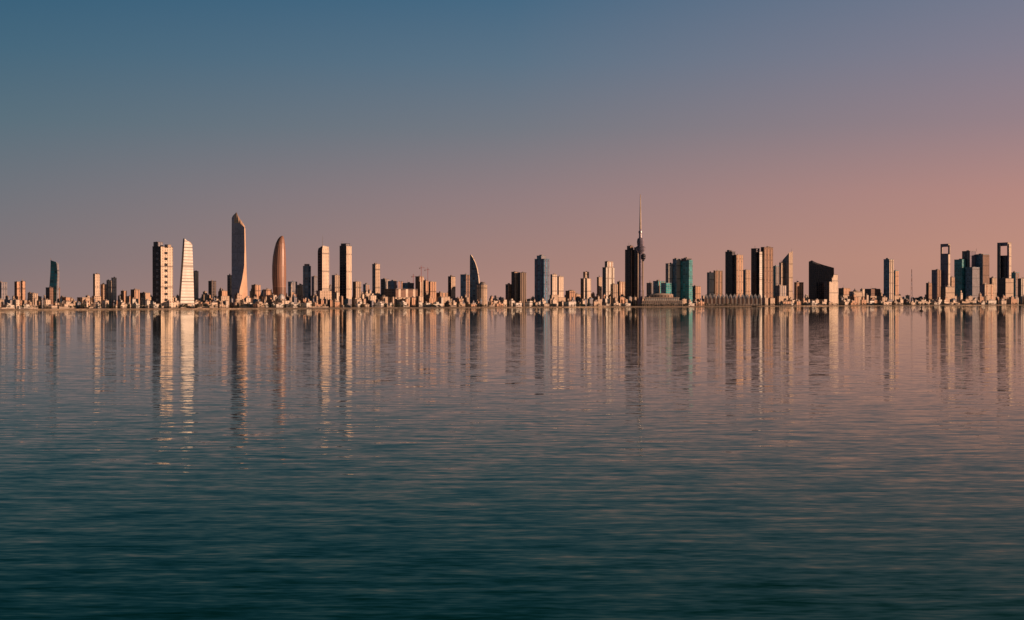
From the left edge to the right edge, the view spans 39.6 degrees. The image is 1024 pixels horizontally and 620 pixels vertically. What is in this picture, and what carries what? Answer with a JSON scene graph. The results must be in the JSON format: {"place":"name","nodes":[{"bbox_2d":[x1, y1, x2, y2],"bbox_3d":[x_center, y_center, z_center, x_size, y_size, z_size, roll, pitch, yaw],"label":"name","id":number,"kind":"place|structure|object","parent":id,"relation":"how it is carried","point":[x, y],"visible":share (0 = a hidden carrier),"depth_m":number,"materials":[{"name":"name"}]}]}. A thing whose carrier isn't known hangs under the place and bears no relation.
{"place":"outdoors","nodes":[
{"label":"outdoors","id":0,"kind":"place"},
{"bbox_2d":[0,281,6,304],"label":"office tower","id":1,"kind":"structure","parent":0,"point":[3,289],"depth_m":3589.15,"materials":[{"name":"concrete"}]},
{"bbox_2d":[12,299,19,308],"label":"building","id":2,"kind":"structure","parent":0,"point":[15,303],"depth_m":3357.73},
{"bbox_2d":[14,281,19,299],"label":"apartment tower","id":3,"kind":"structure","parent":0,"point":[16,290],"depth_m":3520.68,"materials":[{"name":"concrete"}]},
{"bbox_2d":[21,280,24,304],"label":"apartment tower","id":4,"kind":"structure","parent":0,"point":[22,290],"depth_m":3530.31,"materials":[{"name":"concrete"}]},
{"bbox_2d":[29,292,37,305],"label":"apartment block","id":5,"kind":"structure","parent":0,"point":[32,295],"depth_m":3489.72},
{"bbox_2d":[59,300,73,308],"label":"seafront apartment block","id":6,"kind":"structure","parent":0,"point":[64,304],"depth_m":3373.19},
{"bbox_2d":[77,297,91,307],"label":"apartment block","id":7,"kind":"structure","parent":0,"point":[81,299],"depth_m":3585.92,"materials":[{"name":"concrete"}]},
{"bbox_2d":[92,273,100,303],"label":"apartment tower","id":8,"kind":"structure","parent":0,"point":[96,296],"depth_m":3620.49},
{"bbox_2d":[101,283,106,307],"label":"apartment block","id":9,"kind":"structure","parent":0,"point":[103,291],"depth_m":3633.96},
{"bbox_2d":[102,299,108,307],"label":"building","id":10,"kind":"structure","parent":0,"point":[105,302],"depth_m":3553.97,"materials":[{"name":"concrete"}]},
{"bbox_2d":[106,279,111,307],"bbox_3d":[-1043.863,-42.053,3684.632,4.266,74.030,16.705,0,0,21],"label":"apartment tower","id":11,"kind":"structure","parent":0,"point":[109,290],"depth_m":3682.89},
{"bbox_2d":[111,277,116,303],"bbox_3d":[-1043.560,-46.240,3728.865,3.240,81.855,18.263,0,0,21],"label":"apartment tower","id":12,"kind":"structure","parent":0,"point":[114,288],"depth_m":3728.35,"materials":[{"name":"concrete"}]},
{"bbox_2d":[121,290,126,302],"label":"apartment block","id":13,"kind":"structure","parent":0,"point":[123,295],"depth_m":3682.02,"materials":[{"name":"concrete"}]},
{"bbox_2d":[131,289,139,302],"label":"apartment block","id":14,"kind":"structure","parent":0,"point":[135,293],"depth_m":3809.45,"materials":[{"name":"concrete"}]},
{"bbox_2d":[140,292,149,299],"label":"apartment block","id":15,"kind":"structure","parent":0,"point":[145,295],"depth_m":3729.68,"materials":[{"name":"concrete"}]},
{"bbox_2d":[152,242,172,307],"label":"residential tower","id":16,"kind":"structure","parent":0,"point":[162,262],"depth_m":3601.08,"materials":[{"name":"concrete"}]},
{"bbox_2d":[193,270,199,301],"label":"office tower","id":17,"kind":"structure","parent":0,"point":[196,283],"depth_m":4197.12,"materials":[{"name":"glass"}]},
{"bbox_2d":[208,280,215,301],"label":"office tower","id":18,"kind":"structure","parent":0,"point":[212,288],"depth_m":4061.41,"materials":[{"name":"concrete"}]},
{"bbox_2d":[217,290,228,306],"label":"apartment block","id":19,"kind":"structure","parent":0,"point":[222,296],"depth_m":4018.01,"materials":[{"name":"concrete"}]},
{"bbox_2d":[227,274,231,297],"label":"office tower","id":20,"kind":"structure","parent":0,"point":[229,284],"depth_m":4285.85,"materials":[{"name":"glass"}]},
{"bbox_2d":[251,284,260,298],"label":"office tower","id":21,"kind":"structure","parent":0,"point":[255,290],"depth_m":4180.25,"materials":[{"name":"concrete"}]},
{"bbox_2d":[262,287,271,302],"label":"apartment block","id":22,"kind":"structure","parent":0,"point":[266,292],"depth_m":4096.77,"materials":[{"name":"concrete"}]},
{"bbox_2d":[288,281,296,295],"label":"office tower","id":23,"kind":"structure","parent":0,"point":[294,286],"depth_m":4468.10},
{"bbox_2d":[296,284,302,297],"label":"office tower","id":24,"kind":"structure","parent":0,"point":[300,289],"depth_m":4299.50,"materials":[{"name":"glass"}]},
{"bbox_2d":[301,302,311,307],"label":"waterfront building","id":25,"kind":"structure","parent":0,"point":[306,305],"depth_m":3861.19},
{"bbox_2d":[311,276,316,297],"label":"office tower","id":26,"kind":"structure","parent":0,"point":[314,284],"depth_m":4530.58,"materials":[{"name":"concrete"}]},
{"bbox_2d":[332,274,339,299],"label":"office tower","id":27,"kind":"structure","parent":0,"point":[335,282],"depth_m":4445.30,"materials":[{"name":"concrete"}]},
{"bbox_2d":[333,291,339,301],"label":"apartment block","id":28,"kind":"structure","parent":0,"point":[336,294],"depth_m":4348.05,"materials":[{"name":"concrete"}]},
{"bbox_2d":[340,243,351,304],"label":"dark office tower","id":29,"kind":"structure","parent":0,"point":[345,270],"depth_m":4247.46,"materials":[{"name":"metal"}]},
{"bbox_2d":[344,298,351,306],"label":"building","id":30,"kind":"structure","parent":0,"point":[348,301],"depth_m":4230.14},
{"bbox_2d":[352,281,360,306],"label":"apartment tower","id":31,"kind":"structure","parent":0,"point":[356,289],"depth_m":4394.16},
{"bbox_2d":[363,283,369,293],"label":"office tower","id":32,"kind":"structure","parent":0,"point":[366,286],"depth_m":4618.93,"materials":[{"name":"concrete"}]},
{"bbox_2d":[369,293,375,306],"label":"apartment block","id":33,"kind":"structure","parent":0,"point":[372,296],"depth_m":4404.83,"materials":[{"name":"concrete"}]},
{"bbox_2d":[372,263,379,298],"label":"office tower","id":34,"kind":"structure","parent":0,"point":[376,279],"depth_m":4533.92,"materials":[{"name":"concrete"}]},
{"bbox_2d":[381,278,388,294],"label":"office tower","id":35,"kind":"structure","parent":0,"point":[384,283],"depth_m":4759.37,"materials":[{"name":"concrete"}]},
{"bbox_2d":[388,280,403,288],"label":"office block","id":36,"kind":"structure","parent":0,"point":[392,284],"depth_m":4642.29,"materials":[{"name":"glass"}]},
{"bbox_2d":[384,288,417,306],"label":"office block","id":37,"kind":"structure","parent":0,"point":[400,293],"depth_m":4429.59,"materials":[{"name":"metal"}]},
{"bbox_2d":[402,280,413,288],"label":"office block","id":38,"kind":"structure","parent":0,"point":[408,285],"depth_m":4600.89,"materials":[{"name":"glass"}]},
{"bbox_2d":[410,296,415,306],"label":"building","id":39,"kind":"structure","parent":0,"point":[412,301],"depth_m":4322.88,"materials":[{"name":"concrete"}]},
{"bbox_2d":[415,276,423,295],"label":"office block under construction","id":40,"kind":"structure","parent":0,"point":[418,284],"depth_m":4594.14,"materials":[{"name":"concrete"}]},
{"bbox_2d":[416,296,422,306],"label":"building","id":41,"kind":"structure","parent":0,"point":[419,298],"depth_m":4348.47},
{"bbox_2d":[423,279,427,302],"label":"office block under construction","id":42,"kind":"structure","parent":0,"point":[425,286],"depth_m":4573.11,"materials":[{"name":"concrete"}]},
{"bbox_2d":[427,296,434,302],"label":"building","id":43,"kind":"structure","parent":0,"point":[430,299],"depth_m":4458.31,"materials":[{"name":"concrete"}]},
{"bbox_2d":[428,281,435,300],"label":"apartment tower","id":44,"kind":"structure","parent":0,"point":[432,288],"depth_m":4518.64,"materials":[{"name":"concrete"}]},
{"bbox_2d":[436,291,449,306],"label":"apartment block","id":45,"kind":"structure","parent":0,"point":[444,296],"depth_m":4553.25,"materials":[{"name":"concrete"}]},
{"bbox_2d":[448,275,455,301],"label":"office tower","id":46,"kind":"structure","parent":0,"point":[451,286],"depth_m":4663.71,"materials":[{"name":"concrete"}]},
{"bbox_2d":[460,274,469,301],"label":"office tower","id":47,"kind":"structure","parent":0,"point":[464,284],"depth_m":5050.77,"materials":[{"name":"metal"}]},
{"bbox_2d":[0,301,1023,619],"bbox_3d":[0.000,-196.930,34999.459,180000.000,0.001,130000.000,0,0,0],"label":"water","id":48,"kind":"structure","parent":0,"point":[710,463],"depth_m":175.25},
{"bbox_2d":[0,0,1023,300],"label":"sky","id":49,"kind":"structure","parent":0,"point":[849,136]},
{"bbox_2d":[505,271,525,305],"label":"striped apartment tower","id":50,"kind":"structure","parent":0,"point":[516,290],"depth_m":4813.81,"materials":[{"name":"concrete"}]},
{"bbox_2d":[525,300,535,306],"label":"seafront apartment block","id":51,"kind":"structure","parent":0,"point":[530,303],"depth_m":4639.71,"materials":[{"name":"concrete"}]},
{"bbox_2d":[40,304,1023,308],"bbox_3d":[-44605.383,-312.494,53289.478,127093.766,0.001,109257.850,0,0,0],"label":"ground","id":52,"kind":"structure","parent":0,"point":[487,306],"depth_m":4386.08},
{"bbox_2d":[1,302,14,308],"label":"waterfront building","id":53,"kind":"structure","parent":52,"relation":"on","point":[7,304],"depth_m":3170.59,"materials":[{"name":"concrete"}]},
{"bbox_2d":[46,258,59,306],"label":"slanted glass tower","id":54,"kind":"structure","parent":52,"relation":"on","point":[53,292],"depth_m":3597.45,"materials":[{"name":"glass"}]},
{"bbox_2d":[164,300,175,307],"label":"waterfront villa","id":55,"kind":"object","parent":52,"relation":"on","point":[170,303],"visible":0.94,"depth_m":3511.50,"materials":[{"name":"concrete"}]},
{"bbox_2d":[179,238,193,307],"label":"tapered white tower","id":56,"kind":"structure","parent":52,"relation":"on","point":[186,292],"depth_m":3659.03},
{"bbox_2d":[232,212,247,299],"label":"sculpted skyscraper","id":57,"kind":"structure","parent":52,"relation":"on","point":[239,277],"depth_m":4069.47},
{"bbox_2d":[253,301,265,307],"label":"waterfront building","id":58,"kind":"structure","parent":52,"relation":"on","point":[256,305],"depth_m":3701.08,"materials":[{"name":"concrete"}]},
{"bbox_2d":[272,236,285,298],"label":"curved bronze tower","id":59,"kind":"structure","parent":52,"relation":"on","point":[279,272],"depth_m":4111.36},
{"bbox_2d":[273,284,291,303],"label":"mosque","id":60,"kind":"structure","parent":52,"relation":"on","point":[281,298],"depth_m":3881.57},
{"bbox_2d":[286,302,297,307],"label":"waterfront villa","id":61,"kind":"object","parent":52,"relation":"on","point":[292,304],"visible":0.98,"depth_m":3793.74,"materials":[{"name":"concrete"}]},
{"bbox_2d":[303,264,310,300],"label":"round glass tower","id":62,"kind":"structure","parent":52,"relation":"on","point":[306,280],"depth_m":4194.14,"materials":[{"name":"glass"}]},
{"bbox_2d":[309,302,321,307],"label":"seafront apartment block","id":63,"kind":"structure","parent":52,"relation":"on","point":[315,304],"depth_m":3875.12,"materials":[{"name":"concrete"}]},
{"bbox_2d":[316,236,331,299],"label":"pointed office tower","id":64,"kind":"structure","parent":52,"relation":"on","point":[323,291],"depth_m":4181.61,"materials":[{"name":"metal"}]},
{"bbox_2d":[375,301,386,306],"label":"waterfront villa","id":65,"kind":"object","parent":52,"relation":"on","point":[380,303],"visible":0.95,"depth_m":4059.66,"materials":[{"name":"concrete"}]},
{"bbox_2d":[0,305,948,309],"bbox_3d":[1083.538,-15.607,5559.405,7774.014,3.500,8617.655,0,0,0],"label":"seawall","id":66,"kind":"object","parent":52,"relation":"on","point":[436,307],"visible":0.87,"depth_m":4024.21,"materials":[{"name":"concrete"}]},
{"bbox_2d":[470,255,486,306],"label":"sail shaped tower","id":67,"kind":"structure","parent":52,"relation":"on","point":[478,289],"depth_m":4658.64,"materials":[{"name":"metal"}]},
{"bbox_2d":[6,302,1023,308],"bbox_3d":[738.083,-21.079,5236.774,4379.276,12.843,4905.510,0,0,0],"label":"shoreline trees","id":68,"kind":"object","parent":52,"relation":"on","point":[197,306],"visible":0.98,"depth_m":4234.61,"materials":[{"name":"green plant"}]},
{"bbox_2d":[563,301,575,306],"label":"waterfront villa","id":69,"kind":"object","parent":52,"relation":"on","point":[569,303],"visible":0.93,"depth_m":4642.48,"materials":[{"name":"concrete"}]},
{"bbox_2d":[636,194,645,305],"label":"telecommunications tower","id":70,"kind":"structure","parent":52,"relation":"on","point":[640,248],"depth_m":5124.73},
{"bbox_2d":[641,293,683,305],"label":"terraced hotel","id":71,"kind":"structure","parent":52,"relation":"on","point":[658,299],"depth_m":5097.61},
{"bbox_2d":[704,294,761,305],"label":"vaulted arcade building","id":72,"kind":"structure","parent":52,"relation":"on","point":[746,300],"depth_m":5367.28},
{"bbox_2d":[779,248,792,299],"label":"sloped roof tower","id":73,"kind":"structure","parent":52,"relation":"on","point":[786,271],"depth_m":6114.95,"materials":[{"name":"concrete"}]},
{"bbox_2d":[809,260,838,304],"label":"angular cantilevered building","id":74,"kind":"structure","parent":52,"relation":"on","point":[823,282],"depth_m":6187.67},
{"bbox_2d":[851,293,858,304],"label":"building","id":75,"kind":"structure","parent":52,"relation":"on","point":[854,298],"depth_m":6315.49,"materials":[{"name":"concrete"}]},
{"bbox_2d":[894,270,900,300],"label":"office tower","id":76,"kind":"structure","parent":52,"relation":"on","point":[896,285],"depth_m":7097.35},
{"bbox_2d":[954,248,989,302],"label":"glass office complex","id":77,"kind":"structure","parent":52,"relation":"on","point":[971,271],"depth_m":7690.80,"materials":[{"name":"glass"}]},
{"bbox_2d":[979,283,993,301],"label":"office block","id":78,"kind":"structure","parent":52,"relation":"on","point":[987,289],"depth_m":7565.78,"materials":[{"name":"concrete"}]},
{"bbox_2d":[1006,296,1016,304],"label":"waterfront villa","id":79,"kind":"object","parent":52,"relation":"on","point":[1010,300],"visible":1,"depth_m":7380.64,"materials":[{"name":"concrete"}]},
{"bbox_2d":[535,255,549,302],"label":"blue glass tower","id":80,"kind":"structure","parent":0,"point":[542,276],"depth_m":4917.91,"materials":[{"name":"glass"}]},
{"bbox_2d":[550,273,558,301],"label":"apartment tower","id":81,"kind":"structure","parent":0,"point":[554,285],"depth_m":5047.39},
{"bbox_2d":[557,276,565,300],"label":"apartment tower","id":82,"kind":"structure","parent":0,"point":[560,287],"depth_m":5076.42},
{"bbox_2d":[566,289,574,300],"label":"apartment block","id":83,"kind":"structure","parent":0,"point":[570,293],"depth_m":5120.03,"materials":[{"name":"concrete"}]},
{"bbox_2d":[580,278,590,305],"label":"apartment tower","id":84,"kind":"structure","parent":0,"point":[585,288],"depth_m":5186.75,"materials":[{"name":"concrete"}]},
{"bbox_2d":[597,276,601,298],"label":"apartment tower","id":85,"kind":"structure","parent":0,"point":[599,285],"depth_m":5239.88,"materials":[{"name":"concrete"}]},
{"bbox_2d":[602,267,614,295],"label":"office tower","id":86,"kind":"structure","parent":0,"point":[607,277],"depth_m":5474.01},
{"bbox_2d":[605,261,612,266],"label":"skyscraper top","id":87,"kind":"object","parent":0,"point":[608,263],"depth_m":5614.87,"materials":[{"name":"metal"}]},
{"bbox_2d":[611,283,617,302],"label":"office block","id":88,"kind":"structure","parent":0,"point":[614,289],"depth_m":5212.02,"materials":[{"name":"concrete"}]},
{"bbox_2d":[617,281,624,295],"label":"office block","id":89,"kind":"structure","parent":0,"point":[621,287],"depth_m":5386.32,"materials":[{"name":"concrete"}]},
{"bbox_2d":[625,245,643,305],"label":"black twin slab tower","id":90,"kind":"structure","parent":0,"point":[631,272],"depth_m":5285.86,"materials":[{"name":"metal"}]},
{"bbox_2d":[647,282,652,296],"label":"office block","id":91,"kind":"structure","parent":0,"point":[649,288],"depth_m":5866.55,"materials":[{"name":"concrete"}]},
{"bbox_2d":[653,280,664,293],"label":"office block","id":92,"kind":"structure","parent":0,"point":[656,286],"depth_m":5669.35,"materials":[{"name":"glass"}]},
{"bbox_2d":[661,257,692,302],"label":"teal glass towers","id":93,"kind":"structure","parent":0,"point":[679,278],"depth_m":5587.47,"materials":[{"name":"glass"}]},
{"bbox_2d":[693,285,700,299],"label":"office block","id":94,"kind":"structure","parent":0,"point":[696,292],"depth_m":5861.30,"materials":[{"name":"concrete"}]},
{"bbox_2d":[707,271,713,297],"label":"apartment tower","id":95,"kind":"structure","parent":0,"point":[710,282],"depth_m":5778.78,"materials":[{"name":"concrete"}]},
{"bbox_2d":[713,270,724,298],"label":"apartment tower","id":96,"kind":"structure","parent":0,"point":[718,281],"depth_m":5882.23,"materials":[{"name":"concrete"}]},
{"bbox_2d":[725,250,742,298],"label":"black office tower","id":97,"kind":"structure","parent":0,"point":[733,273],"depth_m":5748.64,"materials":[{"name":"metal"}]},
{"bbox_2d":[743,269,749,296],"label":"office tower","id":98,"kind":"structure","parent":0,"point":[746,281],"depth_m":6407.35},
{"bbox_2d":[751,246,772,304],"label":"twin black tower","id":99,"kind":"structure","parent":0,"point":[762,272],"depth_m":5908.86,"materials":[{"name":"metal"}]},
{"bbox_2d":[762,294,767,305],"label":"building","id":100,"kind":"structure","parent":0,"point":[764,299],"depth_m":5770.29,"materials":[{"name":"concrete"}]},
{"bbox_2d":[773,265,778,295],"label":"office tower","id":101,"kind":"structure","parent":0,"point":[775,274],"depth_m":6315.42,"materials":[{"name":"concrete"}]},
{"bbox_2d":[773,285,787,304],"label":"office block","id":102,"kind":"structure","parent":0,"point":[780,293],"depth_m":5959.39,"materials":[{"name":"concrete"}]},
{"bbox_2d":[794,281,803,300],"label":"apartment block","id":103,"kind":"structure","parent":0,"point":[798,290],"depth_m":6187.90,"materials":[{"name":"concrete"}]},
{"bbox_2d":[838,288,849,298],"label":"office block","id":104,"kind":"structure","parent":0,"point":[844,292],"depth_m":6773.66,"materials":[{"name":"concrete"}]},
{"bbox_2d":[848,290,862,304],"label":"office block","id":105,"kind":"structure","parent":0,"point":[858,293],"depth_m":6685.85,"materials":[{"name":"concrete"}]},
{"bbox_2d":[864,288,881,302],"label":"office block","id":106,"kind":"structure","parent":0,"point":[874,293],"depth_m":6928.07,"materials":[{"name":"concrete"}]},
{"bbox_2d":[884,258,893,300],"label":"office tower","id":107,"kind":"structure","parent":0,"point":[888,278],"depth_m":6919.63,"materials":[{"name":"concrete"}]},
{"bbox_2d":[926,282,931,301],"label":"office tower","id":108,"kind":"structure","parent":0,"point":[928,290],"depth_m":7242.48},
{"bbox_2d":[932,269,940,298],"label":"office tower","id":109,"kind":"structure","parent":0,"point":[936,279],"depth_m":7370.48,"materials":[{"name":"glass"}]},
{"bbox_2d":[940,244,949,286],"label":"portal topped tower","id":110,"kind":"structure","parent":0,"point":[945,268],"depth_m":7382.69,"materials":[{"name":"metal"}]},
{"bbox_2d":[940,286,954,303],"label":"office block","id":111,"kind":"structure","parent":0,"point":[948,292],"depth_m":7282.49,"materials":[{"name":"concrete"}]},
{"bbox_2d":[950,275,956,301],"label":"office tower","id":112,"kind":"structure","parent":0,"point":[952,281],"depth_m":7437.26,"materials":[{"name":"concrete"}]},
{"bbox_2d":[960,298,972,304],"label":"seafront apartment block","id":113,"kind":"structure","parent":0,"point":[965,301],"depth_m":7096.43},
{"bbox_2d":[989,276,996,299],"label":"office tower","id":114,"kind":"structure","parent":0,"point":[992,279],"depth_m":7967.66,"materials":[{"name":"concrete"}]},
{"bbox_2d":[997,242,1013,299],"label":"portal topped tower","id":115,"kind":"structure","parent":0,"point":[1005,284],"depth_m":7787.38,"materials":[{"name":"glass"}]},
{"bbox_2d":[1011,271,1019,296],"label":"office tower","id":116,"kind":"structure","parent":0,"point":[1015,275],"depth_m":8112.56,"materials":[{"name":"concrete"}]},
{"bbox_2d":[1019,278,1023,303],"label":"office tower","id":117,"kind":"structure","parent":0,"point":[1021,286],"depth_m":8117.43,"materials":[{"name":"concrete"}]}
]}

